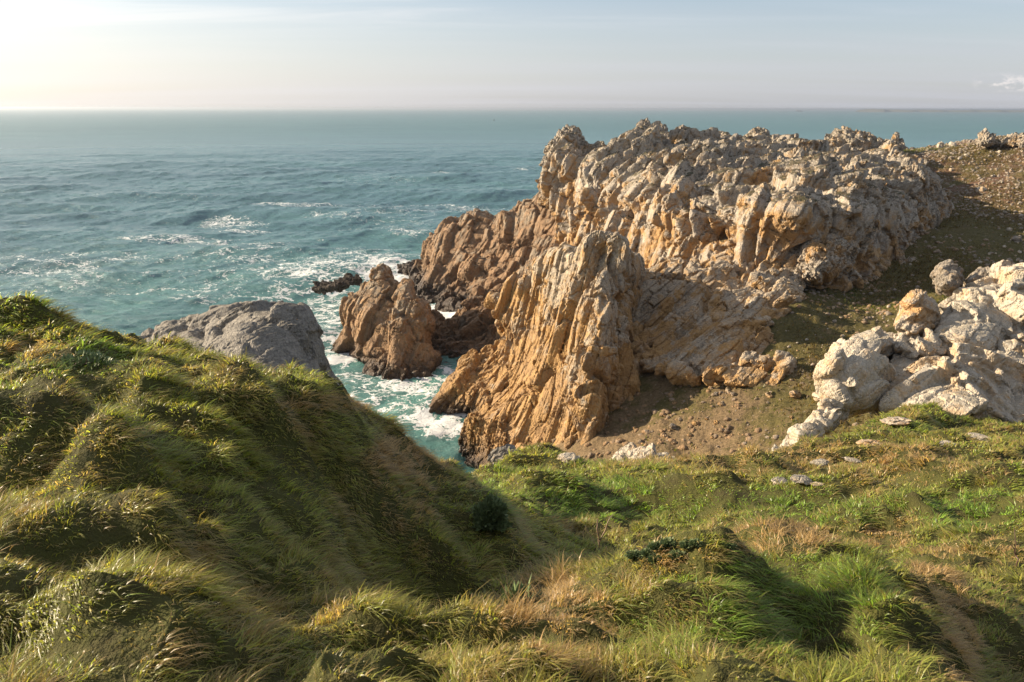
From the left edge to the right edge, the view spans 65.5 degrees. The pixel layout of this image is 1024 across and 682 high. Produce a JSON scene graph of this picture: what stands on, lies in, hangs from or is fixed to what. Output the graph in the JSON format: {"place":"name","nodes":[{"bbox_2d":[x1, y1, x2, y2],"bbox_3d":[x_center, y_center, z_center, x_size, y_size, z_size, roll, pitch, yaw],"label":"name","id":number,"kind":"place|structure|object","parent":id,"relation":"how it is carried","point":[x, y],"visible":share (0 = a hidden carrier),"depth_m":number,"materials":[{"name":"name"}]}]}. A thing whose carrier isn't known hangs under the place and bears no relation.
{"place":"outdoors","nodes":[
{"label":"outdoors","id":0,"kind":"place"},
{"bbox_2d":[0,136,1023,681],"bbox_3d":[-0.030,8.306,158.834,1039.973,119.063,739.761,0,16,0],"label":"ground","id":1,"kind":"structure","parent":0,"point":[750,410],"depth_m":4.79,"materials":[{"name":"green plant"}]},
{"bbox_2d":[18,349,117,370],"bbox_3d":[-3.201,0.137,5.744,0.550,0.111,0.512,11,20,33],"label":"leafy plant","id":2,"kind":"object","parent":1,"relation":"on","point":[97,355],"visible":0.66,"depth_m":5.73,"materials":[{"name":"green plant"}]},
{"bbox_2d":[138,300,341,384],"bbox_3d":[-10.717,3.034,32.907,7.549,11.632,22.798,-10,19,-32],"label":"grey outcrop","id":3,"kind":"object","parent":1,"relation":"on","point":[275,333],"visible":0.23,"depth_m":26.87,"materials":[{"name":"grey stone"}]},
{"bbox_2d":[431,295,500,362],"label":"rock saddle","id":4,"kind":"object","parent":1,"relation":"on","point":[468,326],"visible":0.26,"depth_m":165.61,"materials":[{"name":"brown stone"}]},
{"bbox_2d":[429,331,513,414],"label":"rock spur","id":5,"kind":"structure","parent":1,"relation":"on","point":[467,383],"depth_m":132.21,"materials":[{"name":"brown stone"}]},
{"bbox_2d":[404,192,555,311],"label":"cliff buttress","id":6,"kind":"structure","parent":1,"relation":"on","point":[474,252],"depth_m":213.73,"materials":[{"name":"brown stone"}]},
{"bbox_2d":[458,411,507,458],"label":"rock block","id":7,"kind":"object","parent":1,"relation":"on","point":[477,433],"visible":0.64,"depth_m":113.93,"materials":[{"name":"brown stone"}]},
{"bbox_2d":[471,493,513,531],"bbox_3d":[-0.162,1.387,6.512,0.360,0.297,0.281,0,16,0],"label":"cushion bush","id":8,"kind":"object","parent":1,"relation":"on","point":[493,508],"visible":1,"depth_m":6.45,"materials":[{"name":"green plant"}]},
{"bbox_2d":[487,444,515,465],"bbox_3d":[0.017,3.734,25.010,1.962,1.398,3.480,-8,18,-25],"label":"grey rock","id":9,"kind":"object","parent":1,"relation":"on","point":[496,454],"visible":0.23,"depth_m":24.31,"materials":[{"name":"grey stone"}]},
{"bbox_2d":[0,290,1023,681],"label":"grass","id":10,"kind":"structure","parent":1,"relation":"on","point":[346,582],"depth_m":4.49,"materials":[{"name":"green plant"}]},
{"bbox_2d":[499,574,542,607],"bbox_3d":[0.048,1.215,3.817,0.188,0.161,0.216,5,17,18],"label":"leafy plant","id":11,"kind":"object","parent":1,"relation":"on","point":[515,588],"visible":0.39,"depth_m":3.79,"materials":[{"name":"green plant"}]},
{"bbox_2d":[458,230,646,469],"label":"rock fin","id":12,"kind":"object","parent":1,"relation":"on","point":[563,313],"visible":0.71,"depth_m":105.03,"materials":[{"name":"brown stone"}]},
{"bbox_2d":[557,452,579,462],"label":"embedded stone","id":13,"kind":"object","parent":1,"relation":"on","point":[564,457],"visible":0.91,"depth_m":21.91,"materials":[{"name":"beige stone"}]},
{"bbox_2d":[585,514,612,549],"bbox_3d":[1.065,2.424,9.791,0.354,0.600,0.130,0,16,0],"label":"dead plant","id":14,"kind":"object","parent":1,"relation":"on","point":[599,541],"visible":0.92,"depth_m":9.78,"materials":[{"name":"brown plant"}]},
{"bbox_2d":[624,549,640,559],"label":"shrub","id":15,"kind":"object","parent":1,"relation":"on","point":[635,554],"visible":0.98,"depth_m":3.82,"materials":[{"name":"green plant"}]},
{"bbox_2d":[610,442,677,461],"bbox_3d":[4.187,3.862,24.470,2.756,1.670,3.554,0,16,0],"label":"white rock","id":16,"kind":"object","parent":1,"relation":"on","point":[631,449],"visible":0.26,"depth_m":24.37,"materials":[{"name":"beige stone"}]},
{"bbox_2d":[639,547,653,556],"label":"shrub","id":17,"kind":"object","parent":1,"relation":"on","point":[645,552],"visible":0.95,"depth_m":3.79,"materials":[{"name":"green plant"}]},
{"bbox_2d":[646,553,661,563],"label":"shrub","id":18,"kind":"object","parent":1,"relation":"on","point":[651,560],"visible":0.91,"depth_m":3.76,"materials":[{"name":"green plant"}]},
{"bbox_2d":[645,540,663,551],"bbox_3d":[0.690,0.984,3.820,0.100,0.062,0.075,0,16,0],"label":"shrub","id":19,"kind":"object","parent":1,"relation":"on","point":[653,545],"visible":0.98,"depth_m":3.80,"materials":[{"name":"green plant"}]},
{"bbox_2d":[658,537,676,547],"bbox_3d":[0.752,0.970,3.813,0.098,0.061,0.085,0,16,0],"label":"shrub","id":20,"kind":"object","parent":1,"relation":"on","point":[666,541],"visible":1,"depth_m":3.80,"materials":[{"name":"green plant"}]},
{"bbox_2d":[669,423,676,429],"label":"boulder","id":21,"kind":"object","parent":1,"relation":"on","point":[672,426],"visible":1,"depth_m":89.21,"materials":[{"name":"stone"}]},
{"bbox_2d":[668,549,687,559],"bbox_3d":[0.784,1.010,3.749,0.108,0.060,0.085,0,16,0],"label":"shrub","id":22,"kind":"object","parent":1,"relation":"on","point":[676,553],"visible":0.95,"depth_m":3.73,"materials":[{"name":"green plant"}]},
{"bbox_2d":[678,538,692,548],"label":"shrub","id":23,"kind":"object","parent":1,"relation":"on","point":[683,544],"visible":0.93,"depth_m":3.75,"materials":[{"name":"green plant"}]},
{"bbox_2d":[689,538,702,547],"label":"shrub","id":24,"kind":"object","parent":1,"relation":"on","point":[692,542],"visible":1,"depth_m":3.73,"materials":[{"name":"green plant"}]},
{"bbox_2d":[631,253,807,387],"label":"rock buttress","id":25,"kind":"object","parent":1,"relation":"on","point":[709,322],"visible":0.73,"depth_m":105.87,"materials":[{"name":"brown stone"}]},
{"bbox_2d":[722,540,736,549],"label":"shrub","id":26,"kind":"object","parent":1,"relation":"on","point":[731,545],"visible":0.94,"depth_m":3.71,"materials":[{"name":"green plant"}]},
{"bbox_2d":[540,117,957,293],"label":"rocky headland","id":27,"kind":"structure","parent":1,"relation":"on","point":[652,192],"depth_m":138.87,"materials":[{"name":"beige stone"}]},
{"bbox_2d":[535,152,549,208],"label":"crag","id":28,"kind":"structure","parent":27,"relation":"on","point":[543,200],"depth_m":201.07,"materials":[{"name":"beige stone"}]},
{"bbox_2d":[540,124,581,176],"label":"crag","id":29,"kind":"structure","parent":27,"relation":"on","point":[566,129],"depth_m":201.77,"materials":[{"name":"beige stone"}]},
{"bbox_2d":[582,140,606,153],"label":"crag","id":30,"kind":"structure","parent":27,"relation":"on","point":[587,147],"depth_m":195.79,"materials":[{"name":"grey stone"}]},
{"bbox_2d":[744,126,769,136],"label":"crag","id":31,"kind":"structure","parent":27,"relation":"on","point":[755,131],"depth_m":217.51,"materials":[{"name":"beige stone"}]},
{"bbox_2d":[797,232,860,288],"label":"rock bulge","id":32,"kind":"object","parent":27,"relation":"on","point":[829,260],"visible":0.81,"depth_m":115.46,"materials":[{"name":"beige stone"}]},
{"bbox_2d":[824,125,888,151],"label":"crag","id":33,"kind":"structure","parent":27,"relation":"on","point":[859,140],"depth_m":205.54,"materials":[{"name":"beige stone"}]},
{"bbox_2d":[890,132,905,152],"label":"crag","id":34,"kind":"structure","parent":27,"relation":"on","point":[896,138],"depth_m":201.89,"materials":[{"name":"beige stone"}]},
{"bbox_2d":[893,165,952,266],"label":"rock rib","id":35,"kind":"object","parent":27,"relation":"on","point":[931,195],"visible":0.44,"depth_m":142.14,"materials":[{"name":"beige stone"}]},
{"bbox_2d":[771,476,787,484],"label":"embedded stone","id":36,"kind":"object","parent":1,"relation":"on","point":[782,479],"visible":0.77,"depth_m":12.96,"materials":[{"name":"grey stone"}]},
{"bbox_2d":[552,135,1023,461],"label":"rubble","id":37,"kind":"object","parent":1,"relation":"on","point":[727,429],"visible":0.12,"depth_m":116.45,"materials":[{"name":"beige stone"}]},
{"bbox_2d":[789,390,801,398],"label":"boulder","id":38,"kind":"object","parent":1,"relation":"on","point":[794,394],"visible":1,"depth_m":86.05,"materials":[{"name":"beige stone"}]},
{"bbox_2d":[790,474,811,484],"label":"embedded stone","id":39,"kind":"object","parent":1,"relation":"on","point":[801,479],"visible":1,"depth_m":12.48,"materials":[{"name":"grey stone"}]},
{"bbox_2d":[771,397,849,450],"bbox_3d":[13.075,3.917,34.675,1.845,2.090,7.532,16,22,42],"label":"white rock","id":40,"kind":"object","parent":1,"relation":"on","point":[827,416],"visible":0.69,"depth_m":34.04,"materials":[{"name":"beige stone"}]},
{"bbox_2d":[810,481,823,485],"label":"embedded stone","id":41,"kind":"object","parent":1,"relation":"on","point":[815,483],"visible":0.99,"depth_m":12.39,"materials":[{"name":"beige stone"}]},
{"bbox_2d":[810,458,828,465],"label":"embedded stone","id":42,"kind":"object","parent":1,"relation":"on","point":[819,461],"visible":0.78,"depth_m":22.32,"materials":[{"name":"beige stone"}]},
{"bbox_2d":[642,135,1023,456],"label":"heath","id":43,"kind":"object","parent":1,"relation":"on","point":[954,218],"visible":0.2,"depth_m":127.31,"materials":[{"name":"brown plant"}]},
{"bbox_2d":[841,457,862,463],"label":"embedded stone","id":44,"kind":"object","parent":1,"relation":"on","point":[851,459],"visible":0.91,"depth_m":22.88,"materials":[{"name":"beige stone"}]},
{"bbox_2d":[812,326,895,418],"bbox_3d":[17.225,1.350,39.660,3.884,4.373,10.142,9,19,29],"label":"white rock","id":45,"kind":"object","parent":1,"relation":"on","point":[855,373],"visible":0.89,"depth_m":35.87,"materials":[{"name":"beige stone"}]},
{"bbox_2d":[856,439,880,445],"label":"embedded stone","id":46,"kind":"object","parent":1,"relation":"on","point":[867,441],"visible":0.6,"depth_m":24.92,"materials":[{"name":"beige stone"}]},
{"bbox_2d":[870,353,921,418],"bbox_3d":[18.856,2.135,39.331,2.776,3.423,7.368,10,19,32],"label":"white rock","id":47,"kind":"object","parent":1,"relation":"on","point":[898,362],"visible":0.09,"depth_m":38.26,"materials":[{"name":"grey stone"}]},
{"bbox_2d":[892,328,949,358],"bbox_3d":[20.556,0.278,40.016,2.768,2.107,4.984,10,19,30],"label":"white rock","id":48,"kind":"object","parent":47,"relation":"on","point":[928,342],"visible":0.67,"depth_m":38.69,"materials":[{"name":"beige stone"}]},
{"bbox_2d":[893,289,940,336],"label":"white rock","id":49,"kind":"object","parent":48,"relation":"on","point":[918,313],"visible":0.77,"depth_m":40.19,"materials":[{"name":"beige stone"}]},
{"bbox_2d":[880,416,911,425],"bbox_3d":[13.559,2.829,28.098,0.953,0.264,1.246,-4,4,-1],"label":"embedded stone","id":50,"kind":"object","parent":1,"relation":"on","point":[897,421],"visible":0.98,"depth_m":27.81,"materials":[{"name":"beige stone"}]},
{"bbox_2d":[937,141,943,147],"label":"boulder","id":51,"kind":"object","parent":1,"relation":"on","point":[940,144],"visible":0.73,"depth_m":207.93,"materials":[{"name":"beige stone"}]},
{"bbox_2d":[939,440,954,445],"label":"embedded stone","id":52,"kind":"object","parent":1,"relation":"on","point":[944,441],"visible":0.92,"depth_m":23.67,"materials":[{"name":"beige stone"}]},
{"bbox_2d":[874,339,1023,422],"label":"white rock","id":53,"kind":"object","parent":1,"relation":"on","point":[964,379],"visible":0.65,"depth_m":35.56,"materials":[{"name":"beige stone"}]},
{"bbox_2d":[948,142,956,146],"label":"boulder","id":54,"kind":"object","parent":1,"relation":"on","point":[950,144],"visible":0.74,"depth_m":206.26,"materials":[{"name":"beige stone"}]},
{"bbox_2d":[964,266,990,285],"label":"white rock","id":55,"kind":"object","parent":1,"relation":"on","point":[980,271],"visible":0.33,"depth_m":44.67,"materials":[{"name":"beige stone"}]},
{"bbox_2d":[933,259,1023,349],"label":"white rock","id":56,"kind":"object","parent":1,"relation":"on","point":[986,312],"visible":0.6,"depth_m":40.41,"materials":[{"name":"beige stone"}]},
{"bbox_2d":[930,259,964,296],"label":"white rock","id":57,"kind":"object","parent":56,"relation":"on","point":[947,277],"visible":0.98,"depth_m":44.06,"materials":[{"name":"beige stone"}]},
{"bbox_2d":[968,432,991,441],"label":"embedded stone","id":58,"kind":"object","parent":1,"relation":"on","point":[982,437],"visible":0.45,"depth_m":25.80,"materials":[{"name":"beige stone"}]},
{"bbox_2d":[976,186,986,191],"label":"boulder","id":59,"kind":"object","parent":1,"relation":"on","point":[980,189],"visible":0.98,"depth_m":164.43,"materials":[{"name":"beige stone"}]},
{"bbox_2d":[976,128,997,147],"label":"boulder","id":60,"kind":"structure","parent":1,"relation":"on","point":[986,139],"depth_m":194.10,"materials":[{"name":"beige stone"}]},
{"bbox_2d":[996,132,1023,147],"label":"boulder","id":61,"kind":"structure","parent":1,"relation":"on","point":[1014,139],"depth_m":192.54,"materials":[{"name":"beige stone"}]},
{"bbox_2d":[1011,529,1018,566],"bbox_3d":[4.775,1.989,7.558,0.090,0.418,0.089,11,19,32],"label":"dead plant","id":62,"kind":"object","parent":1,"relation":"on","point":[1016,554],"visible":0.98,"depth_m":7.56,"materials":[{"name":"brown plant"}]},
{"bbox_2d":[1011,236,1021,241],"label":"boulder","id":63,"kind":"object","parent":1,"relation":"on","point":[1016,238],"visible":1,"depth_m":131.07,"materials":[{"name":"grey stone"}]},
{"bbox_2d":[0,108,1023,472],"bbox_3d":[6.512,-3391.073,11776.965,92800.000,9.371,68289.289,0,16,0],"label":"water","id":64,"kind":"structure","parent":0,"point":[130,220],"depth_m":485.70,"materials":[{"name":"teal liquid"}]},
{"bbox_2d":[312,273,362,294],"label":"reef rock","id":65,"kind":"object","parent":64,"relation":"in","point":[340,284],"visible":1,"depth_m":217.25,"materials":[{"name":"stone"}]},
{"bbox_2d":[330,263,399,376],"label":"sea stack","id":66,"kind":"object","parent":64,"relation":"in","point":[365,310],"visible":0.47,"depth_m":158.71,"materials":[{"name":"brown stone"}]},
{"bbox_2d":[397,259,414,273],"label":"reef rock","id":67,"kind":"object","parent":64,"relation":"in","point":[404,268],"visible":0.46,"depth_m":251.15,"materials":[{"name":"stone"}]},
{"bbox_2d":[381,278,442,380],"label":"sea stack","id":68,"kind":"object","parent":64,"relation":"in","point":[410,323],"visible":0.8,"depth_m":152.65,"materials":[{"name":"brown stone"}]},
{"bbox_2d":[0,0,1023,109],"label":"sky","id":69,"kind":"structure","parent":0,"point":[204,54],"materials":[{"name":"white"}]},
{"bbox_2d":[855,109,1023,111],"bbox_3d":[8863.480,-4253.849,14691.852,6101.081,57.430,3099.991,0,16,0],"label":"hills","id":70,"kind":"structure","parent":0,"point":[885,110],"depth_m":13515.13,"materials":[{"name":"grey"}]}
]}

